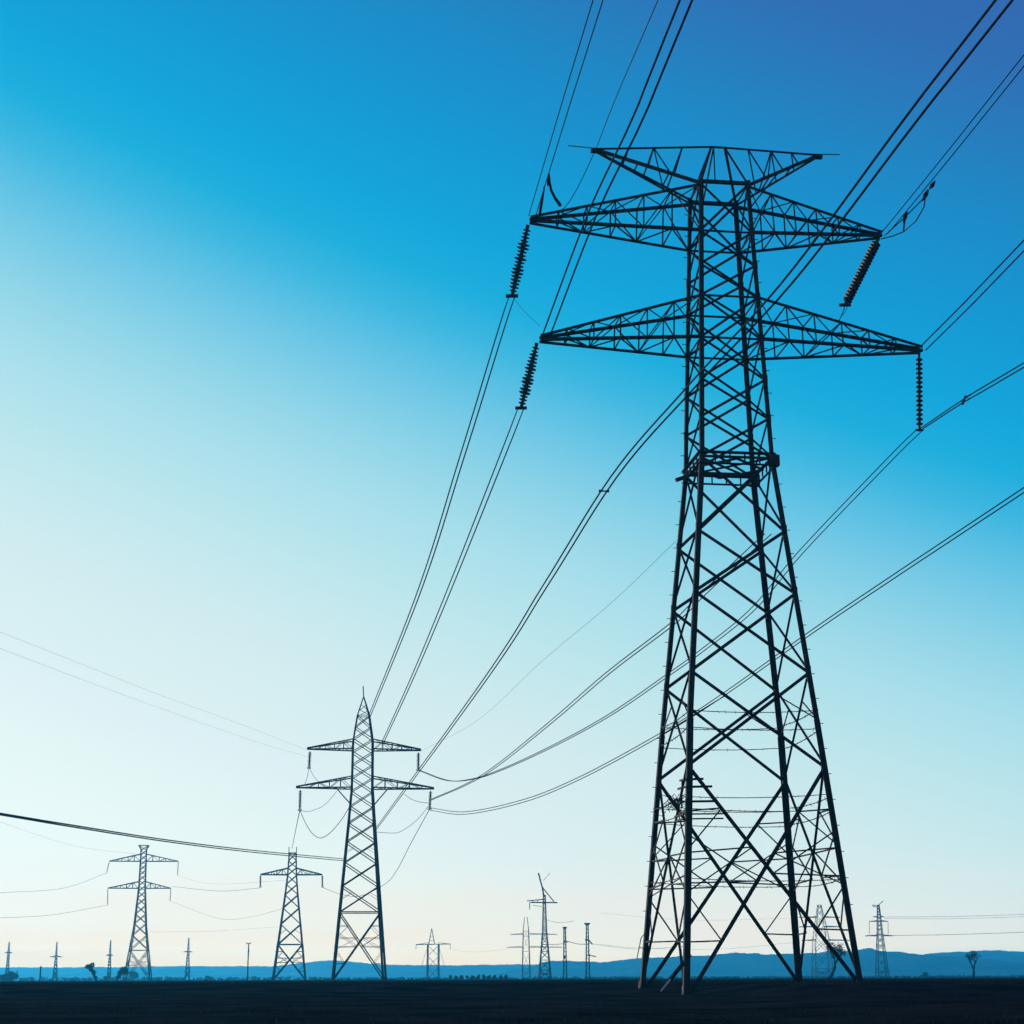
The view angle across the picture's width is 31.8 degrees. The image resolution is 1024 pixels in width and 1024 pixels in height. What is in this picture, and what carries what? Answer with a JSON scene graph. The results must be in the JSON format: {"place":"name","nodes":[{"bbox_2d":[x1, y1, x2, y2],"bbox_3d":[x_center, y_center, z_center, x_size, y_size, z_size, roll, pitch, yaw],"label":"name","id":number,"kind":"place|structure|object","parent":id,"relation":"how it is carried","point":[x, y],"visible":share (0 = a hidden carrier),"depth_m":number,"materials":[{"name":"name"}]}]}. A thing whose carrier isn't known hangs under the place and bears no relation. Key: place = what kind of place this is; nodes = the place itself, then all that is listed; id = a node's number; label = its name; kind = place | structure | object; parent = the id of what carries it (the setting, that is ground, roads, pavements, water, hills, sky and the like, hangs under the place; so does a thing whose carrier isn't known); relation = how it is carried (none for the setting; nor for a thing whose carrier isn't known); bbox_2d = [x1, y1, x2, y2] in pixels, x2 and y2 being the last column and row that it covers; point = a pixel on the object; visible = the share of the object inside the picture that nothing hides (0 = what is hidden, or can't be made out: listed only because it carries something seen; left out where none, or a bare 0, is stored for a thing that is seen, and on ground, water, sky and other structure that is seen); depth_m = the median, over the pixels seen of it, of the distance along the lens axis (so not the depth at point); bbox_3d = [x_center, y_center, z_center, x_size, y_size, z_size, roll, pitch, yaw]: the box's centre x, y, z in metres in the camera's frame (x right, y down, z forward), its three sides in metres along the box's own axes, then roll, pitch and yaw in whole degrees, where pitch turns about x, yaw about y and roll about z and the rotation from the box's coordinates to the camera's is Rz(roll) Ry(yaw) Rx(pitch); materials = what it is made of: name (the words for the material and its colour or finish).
{"place":"outdoors","nodes":[
{"label":"outdoors","id":0,"kind":"place"},
{"bbox_2d":[5,942,11,973],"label":"transmission tower","id":1,"kind":"structure","parent":0,"point":[7,961],"depth_m":873.47,"materials":[{"name":"grey metal"}]},
{"bbox_2d":[106,940,112,979],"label":"transmission tower","id":2,"kind":"structure","parent":0,"point":[108,968],"depth_m":872.83,"materials":[{"name":"grey metal"}]},
{"bbox_2d":[0,960,537,980],"bbox_3d":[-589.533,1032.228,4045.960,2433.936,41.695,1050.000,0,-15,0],"label":"hills","id":3,"kind":"structure","parent":0,"point":[323,969],"depth_m":3787.24,"materials":[{"name":"blue plant"}]},
{"bbox_2d":[0,976,1023,1023],"bbox_3d":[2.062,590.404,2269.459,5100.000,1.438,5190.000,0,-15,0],"label":"ground","id":4,"kind":"structure","parent":0,"point":[769,990],"depth_m":59.31,"materials":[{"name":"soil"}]},
{"bbox_2d":[0,971,18,980],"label":"shrub","id":5,"kind":"object","parent":4,"relation":"on","point":[11,976],"visible":0.97,"depth_m":580.20,"materials":[{"name":"blue plant"}]},
{"bbox_2d":[51,942,60,980],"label":"transmission tower","id":6,"kind":"structure","parent":4,"relation":"on","point":[55,974],"depth_m":872.60,"materials":[{"name":"grey metal"}]},
{"bbox_2d":[85,963,97,980],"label":"tree","id":7,"kind":"object","parent":4,"relation":"on","point":[90,966],"visible":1,"depth_m":406.80,"materials":[{"name":"black plant"}]},
{"bbox_2d":[115,967,128,980],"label":"tree","id":8,"kind":"object","parent":4,"relation":"on","point":[121,971],"visible":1,"depth_m":406.57,"materials":[{"name":"black plant"}]},
{"bbox_2d":[129,971,138,979],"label":"shrub","id":9,"kind":"object","parent":4,"relation":"on","point":[134,975],"visible":0.97,"depth_m":870.24,"materials":[{"name":"blue plant"}]},
{"bbox_2d":[108,845,177,980],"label":"transmission tower","id":10,"kind":"structure","parent":4,"relation":"on","point":[147,950],"depth_m":553.39,"materials":[{"name":"grey metal"}]},
{"bbox_2d":[184,938,191,979],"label":"transmission tower","id":11,"kind":"structure","parent":4,"relation":"on","point":[186,967],"depth_m":872.69,"materials":[{"name":"grey metal"}]},
{"bbox_2d":[246,942,250,979],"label":"utility pole","id":12,"kind":"object","parent":4,"relation":"on","point":[248,959],"visible":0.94,"depth_m":407.53,"materials":[{"name":"grey wood"}]},
{"bbox_2d":[260,847,321,979],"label":"transmission tower","id":13,"kind":"structure","parent":4,"relation":"on","point":[274,976],"depth_m":468.58,"materials":[{"name":"grey metal"}]},
{"bbox_2d":[296,686,433,980],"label":"transmission tower","id":14,"kind":"structure","parent":4,"relation":"on","point":[379,917],"depth_m":253.08,"materials":[{"name":"metal"}]},
{"bbox_2d":[1,632,300,747],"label":"power line","id":15,"kind":"object","parent":14,"relation":"attached to","point":[140,687],"visible":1,"depth_m":185.81,"materials":[{"name":"grey metal"}]},
{"bbox_2d":[0,813,343,860],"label":"power line","id":16,"kind":"object","parent":14,"relation":"attached to","point":[57,823],"visible":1,"depth_m":177.10,"materials":[{"name":"black metal"}]},
{"bbox_2d":[298,790,301,810],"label":"insulator string","id":17,"kind":"object","parent":14,"relation":"hanging from","point":[300,802],"visible":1,"depth_m":252.68,"materials":[{"name":"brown ceramic"}]},
{"bbox_2d":[307,751,311,768],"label":"insulator string","id":18,"kind":"object","parent":14,"relation":"hanging from","point":[309,761],"visible":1,"depth_m":254.22,"materials":[{"name":"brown ceramic"}]},
{"bbox_2d":[2,649,303,755],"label":"power line","id":19,"kind":"object","parent":18,"relation":"attached to","point":[141,701],"visible":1,"depth_m":185.16,"materials":[{"name":"grey metal"}]},
{"bbox_2d":[300,806,349,837],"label":"jumper loop","id":20,"kind":"object","parent":14,"relation":"hanging from","point":[330,832],"visible":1,"depth_m":250.56,"materials":[{"name":"grey metal"}]},
{"bbox_2d":[416,752,419,770],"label":"insulator string","id":21,"kind":"object","parent":14,"relation":"hanging from","point":[418,760],"visible":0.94,"depth_m":256.16,"materials":[{"name":"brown ceramic"}]},
{"bbox_2d":[427,791,431,809],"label":"insulator string","id":22,"kind":"object","parent":14,"relation":"hanging from","point":[429,803],"visible":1,"depth_m":255.00,"materials":[{"name":"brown ceramic"}]},
{"bbox_2d":[322,810,428,896],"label":"power line","id":23,"kind":"object","parent":22,"relation":"hanging from","point":[400,863],"visible":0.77,"depth_m":308.81,"materials":[{"name":"grey metal"}]},
{"bbox_2d":[430,533,771,799],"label":"power line","id":24,"kind":"object","parent":22,"relation":"hanging from","point":[590,686],"visible":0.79,"depth_m":129.94,"materials":[{"name":"black metal"}]},
{"bbox_2d":[429,487,1023,814],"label":"power line","id":25,"kind":"object","parent":22,"relation":"attached to","point":[776,654],"visible":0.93,"depth_m":125.69,"materials":[{"name":"black metal"}]},
{"bbox_2d":[368,298,514,715],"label":"power line","id":26,"kind":"object","parent":14,"relation":"attached to","point":[447,496],"visible":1,"depth_m":119.96,"materials":[{"name":"black metal"}]},
{"bbox_2d":[381,410,523,742],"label":"power line","id":27,"kind":"object","parent":14,"relation":"attached to","point":[456,567],"visible":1,"depth_m":120.19,"materials":[{"name":"black metal"}]},
{"bbox_2d":[455,541,675,733],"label":"power line","id":28,"kind":"object","parent":14,"relation":"attached to","point":[567,639],"visible":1,"depth_m":118.83,"materials":[{"name":"grey metal"}]},
{"bbox_2d":[375,0,1013,828],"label":"power line","id":29,"kind":"object","parent":14,"relation":"attached to","point":[745,334],"visible":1,"depth_m":64.32,"materials":[{"name":"metal"}]},
{"bbox_2d":[416,928,447,978],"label":"pole frame pylon","id":30,"kind":"object","parent":4,"relation":"on","point":[438,957],"visible":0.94,"depth_m":873.70,"materials":[{"name":"grey metal"}]},
{"bbox_2d":[2,974,1023,980],"bbox_3d":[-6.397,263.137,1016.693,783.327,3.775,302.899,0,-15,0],"label":"distant hedge","id":31,"kind":"object","parent":4,"relation":"on","point":[341,978],"visible":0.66,"depth_m":949.93,"materials":[{"name":"black plant"}]},
{"bbox_2d":[507,917,561,978],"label":"transmission tower","id":32,"kind":"structure","parent":4,"relation":"on","point":[529,972],"depth_m":894.25,"materials":[{"name":"grey metal"}]},
{"bbox_2d":[527,873,557,978],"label":"transmission tower","id":33,"kind":"structure","parent":4,"relation":"on","point":[547,949],"depth_m":603.36,"materials":[{"name":"metal"}]},
{"bbox_2d":[563,927,567,978],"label":"lattice mast","id":34,"kind":"object","parent":4,"relation":"on","point":[565,941],"visible":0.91,"depth_m":602.00,"materials":[{"name":"metal"}]},
{"bbox_2d":[584,923,595,978],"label":"lattice mast","id":35,"kind":"object","parent":4,"relation":"on","point":[586,939],"visible":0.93,"depth_m":601.86,"materials":[{"name":"metal"}]},
{"bbox_2d":[529,145,922,994],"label":"transmission tower","id":36,"kind":"structure","parent":4,"relation":"on","point":[771,457],"depth_m":83.00,"materials":[{"name":"metal"}]},
{"bbox_2d":[506,224,530,297],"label":"insulator string","id":37,"kind":"object","parent":36,"relation":"hanging from","point":[519,262],"visible":1,"depth_m":85.42,"materials":[{"name":"brown ceramic"}]},
{"bbox_2d":[515,343,538,409],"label":"insulator string","id":38,"kind":"object","parent":36,"relation":"hanging from","point":[527,380],"visible":1,"depth_m":83.94,"materials":[{"name":"brown ceramic"}]},
{"bbox_2d":[528,0,602,215],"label":"power line","id":39,"kind":"object","parent":36,"relation":"attached to","point":[548,181],"visible":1,"depth_m":74.20,"materials":[{"name":"metal"}]},
{"bbox_2d":[563,152,594,208],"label":"down lead","id":40,"kind":"object","parent":36,"relation":"hanging from","point":[580,181],"visible":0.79,"depth_m":85.92,"materials":[{"name":"black metal"}]},
{"bbox_2d":[542,0,692,335],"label":"power line","id":41,"kind":"object","parent":36,"relation":"attached to","point":[648,78],"visible":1,"depth_m":62.95,"materials":[{"name":"black metal"}]},
{"bbox_2d":[596,0,657,148],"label":"power line","id":42,"kind":"object","parent":36,"relation":"attached to","point":[627,70],"visible":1,"depth_m":71.92,"materials":[{"name":"black metal"}]},
{"bbox_2d":[839,238,879,306],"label":"insulator string","id":43,"kind":"object","parent":36,"relation":"hanging from","point":[859,275],"visible":1,"depth_m":86.42,"materials":[{"name":"brown ceramic"}]},
{"bbox_2d":[915,353,923,430],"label":"insulator string","id":44,"kind":"object","parent":36,"relation":"hanging from","point":[919,396],"visible":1,"depth_m":85.28,"materials":[{"name":"brown ceramic"}]},
{"bbox_2d":[418,431,921,781],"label":"power line","id":45,"kind":"object","parent":44,"relation":"hanging from","point":[709,642],"visible":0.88,"depth_m":117.30,"materials":[{"name":"black metal"}]},
{"bbox_2d":[918,362,1023,431],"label":"power line","id":46,"kind":"object","parent":44,"relation":"attached to","point":[963,400],"visible":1,"depth_m":79.11,"materials":[{"name":"metal"}]},
{"bbox_2d":[881,55,1023,238],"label":"power line","id":47,"kind":"object","parent":36,"relation":"attached to","point":[925,195],"visible":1,"depth_m":81.38,"materials":[{"name":"metal"}]},
{"bbox_2d":[918,240,1023,350],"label":"power line","id":48,"kind":"object","parent":36,"relation":"attached to","point":[964,302],"visible":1,"depth_m":78.95,"materials":[{"name":"black metal"}]},
{"bbox_2d":[799,905,849,976],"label":"transmission tower","id":49,"kind":"structure","parent":4,"relation":"on","point":[813,939],"depth_m":973.22,"materials":[{"name":"grey metal"}]},
{"bbox_2d":[824,942,845,978],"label":"tree","id":50,"kind":"object","parent":4,"relation":"on","point":[840,951],"visible":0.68,"depth_m":388.64,"materials":[{"name":"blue plant"}]},
{"bbox_2d":[865,901,892,977],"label":"transmission tower","id":51,"kind":"structure","parent":4,"relation":"on","point":[880,921],"depth_m":923.50,"materials":[{"name":"grey metal"}]},
{"bbox_2d":[893,932,1021,935],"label":"power line","id":52,"kind":"object","parent":51,"relation":"attached to","point":[960,934],"visible":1,"depth_m":906.64,"materials":[{"name":"grey metal"}]},
{"bbox_2d":[941,914,1022,916],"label":"power line","id":53,"kind":"object","parent":51,"relation":"attached to","point":[985,915],"visible":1,"depth_m":903.12,"materials":[{"name":"grey metal"}]},
{"bbox_2d":[965,950,980,977],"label":"tree","id":54,"kind":"object","parent":4,"relation":"on","point":[972,956],"visible":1,"depth_m":387.96,"materials":[{"name":"black plant"}]},
{"bbox_2d":[0,0,1023,967],"label":"sky","id":55,"kind":"structure","parent":0,"point":[257,259],"materials":[{"name":"blue"}]},
{"bbox_2d":[480,948,1023,978],"bbox_3d":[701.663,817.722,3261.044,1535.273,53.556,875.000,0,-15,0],"label":"hills","id":56,"kind":"structure","parent":0,"point":[745,965],"depth_m":3026.27,"materials":[{"name":"blue"}]},
{"bbox_2d":[924,950,1023,962],"bbox_3d":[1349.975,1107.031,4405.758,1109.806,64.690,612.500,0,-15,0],"label":"hills","id":57,"kind":"structure","parent":0,"point":[1012,956],"depth_m":4321.89,"materials":[{"name":"blue plant"}]},
{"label":"insulator string","id":58,"kind":"object","parent":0,"visible":0},
{"bbox_2d":[2,873,105,892],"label":"power line","id":59,"kind":"object","parent":58,"relation":"attached to","point":[53,889],"visible":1,"depth_m":472.77,"materials":[{"name":"grey metal"}]},
{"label":"insulator string","id":60,"kind":"object","parent":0,"visible":0},
{"bbox_2d":[6,905,105,917],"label":"power line","id":61,"kind":"object","parent":60,"relation":"attached to","point":[54,914],"visible":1,"depth_m":462.63,"materials":[{"name":"grey metal"}]}
]}

